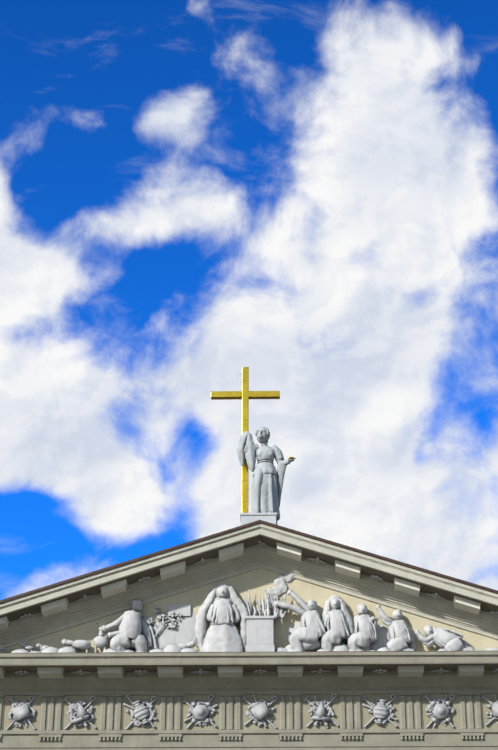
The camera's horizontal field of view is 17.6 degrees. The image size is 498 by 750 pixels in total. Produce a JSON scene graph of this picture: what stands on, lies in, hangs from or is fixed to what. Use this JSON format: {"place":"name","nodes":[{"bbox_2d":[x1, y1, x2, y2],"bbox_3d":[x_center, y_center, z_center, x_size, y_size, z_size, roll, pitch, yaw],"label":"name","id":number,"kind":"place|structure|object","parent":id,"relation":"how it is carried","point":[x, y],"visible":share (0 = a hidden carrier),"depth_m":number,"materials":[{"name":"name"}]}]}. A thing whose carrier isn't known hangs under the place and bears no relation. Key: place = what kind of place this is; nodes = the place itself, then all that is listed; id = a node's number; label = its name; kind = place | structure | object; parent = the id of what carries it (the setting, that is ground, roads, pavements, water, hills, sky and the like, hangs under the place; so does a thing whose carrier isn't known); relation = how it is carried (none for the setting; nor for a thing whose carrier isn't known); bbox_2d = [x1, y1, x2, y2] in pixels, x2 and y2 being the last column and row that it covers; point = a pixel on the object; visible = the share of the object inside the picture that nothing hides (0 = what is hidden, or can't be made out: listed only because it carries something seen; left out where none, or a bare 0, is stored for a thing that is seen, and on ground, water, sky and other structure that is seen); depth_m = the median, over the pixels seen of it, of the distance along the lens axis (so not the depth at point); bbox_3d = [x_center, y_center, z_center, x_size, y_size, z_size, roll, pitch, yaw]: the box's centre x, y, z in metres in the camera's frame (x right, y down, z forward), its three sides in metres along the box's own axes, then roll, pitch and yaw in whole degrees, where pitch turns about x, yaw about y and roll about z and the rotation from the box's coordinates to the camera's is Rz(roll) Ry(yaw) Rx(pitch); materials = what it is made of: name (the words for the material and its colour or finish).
{"place":"outdoors","nodes":[
{"label":"outdoors","id":0,"kind":"place"},
{"bbox_2d":[0,0,497,599],"label":"sky","id":1,"kind":"structure","parent":0,"point":[302,195],"materials":[{"name":"blue"}]},
{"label":"columns","id":2,"kind":"object","parent":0,"visible":0},
{"bbox_2d":[0,651,497,749],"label":"entablature","id":3,"kind":"structure","parent":2,"relation":"on","point":[213,683],"depth_m":60.16,"materials":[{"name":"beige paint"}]},
{"bbox_2d":[0,693,483,729],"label":"triglyphs","id":4,"kind":"object","parent":3,"relation":"on","point":[290,712],"visible":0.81,"depth_m":60.50,"materials":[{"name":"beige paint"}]},
{"bbox_2d":[0,736,483,740],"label":"guttae","id":5,"kind":"object","parent":3,"relation":"attached to","point":[341,738],"visible":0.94,"depth_m":60.04,"materials":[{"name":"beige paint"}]},
{"bbox_2d":[0,665,484,678],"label":"mutules","id":6,"kind":"object","parent":3,"relation":"on","point":[282,671],"visible":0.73,"depth_m":60.22,"materials":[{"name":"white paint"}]},
{"bbox_2d":[0,523,497,647],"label":"raking cornice","id":7,"kind":"structure","parent":3,"relation":"on","point":[252,558],"depth_m":62.05,"materials":[{"name":"beige stone"}]},
{"bbox_2d":[0,542,480,630],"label":"raking mutules","id":8,"kind":"object","parent":7,"relation":"attached to","point":[231,552],"visible":0.75,"depth_m":61.87,"materials":[{"name":"beige stone"}]},
{"bbox_2d":[0,520,497,603],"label":"roof","id":9,"kind":"structure","parent":7,"relation":"on","point":[238,528],"depth_m":61.56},
{"bbox_2d":[240,513,276,524],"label":"plinth","id":10,"kind":"structure","parent":9,"relation":"on","point":[246,518],"depth_m":64.33,"materials":[{"name":"white stone"}]},
{"bbox_2d":[211,367,279,512],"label":"cross","id":11,"kind":"object","parent":10,"relation":"on","point":[245,394],"visible":0.71,"depth_m":67.72,"materials":[{"name":"gold metal"}]},
{"bbox_2d":[237,427,294,520],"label":"statue","id":12,"kind":"object","parent":10,"relation":"on","point":[267,484],"visible":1,"depth_m":65.80,"materials":[{"name":"white stone"}]},
{"bbox_2d":[0,535,497,671],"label":"soffit panels","id":13,"kind":"object","parent":7,"relation":"attached to","point":[192,560],"visible":0.64,"depth_m":61.34,"materials":[{"name":"beige stone"}]},
{"bbox_2d":[19,540,497,619],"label":"rosettes","id":14,"kind":"object","parent":7,"relation":"attached to","point":[203,561],"visible":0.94,"depth_m":62.07,"materials":[{"name":"beige stone"}]},
{"bbox_2d":[0,568,497,652],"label":"tympanum","id":15,"kind":"object","parent":3,"relation":"on","point":[256,582],"depth_m":62.29,"materials":[{"name":"yellow paint"}]},
{"bbox_2d":[0,572,497,652],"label":"relief sculptures","id":16,"kind":"object","parent":15,"relation":"attached to","point":[223,610],"visible":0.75,"depth_m":61.52},
{"bbox_2d":[2,694,497,729],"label":"metopes","id":17,"kind":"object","parent":3,"relation":"on","point":[367,716],"depth_m":60.56,"materials":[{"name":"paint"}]},
{"bbox_2d":[81,651,419,652],"bbox_3d":[0.427,10.643,60.699,29.200,0.060,1.600,0,-27,1],"label":"sculpture ledge","id":18,"kind":"object","parent":3,"relation":"on","point":[303,651],"visible":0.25,"depth_m":59.99,"materials":[{"name":"white stone"}]},
{"bbox_2d":[168,604,274,651],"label":"stone blocks","id":19,"kind":"structure","parent":18,"relation":"on","point":[260,633],"depth_m":61.36,"materials":[{"name":"white stone"}]},
{"bbox_2d":[6,693,497,729],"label":"relief ornaments","id":20,"kind":"object","parent":3,"relation":"on","point":[200,712],"visible":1,"depth_m":60.43},
{"bbox_2d":[14,667,497,674],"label":"rosettes","id":21,"kind":"object","parent":3,"relation":"on","point":[201,671],"visible":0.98,"depth_m":60.52,"materials":[{"name":"beige stone"}]}
]}

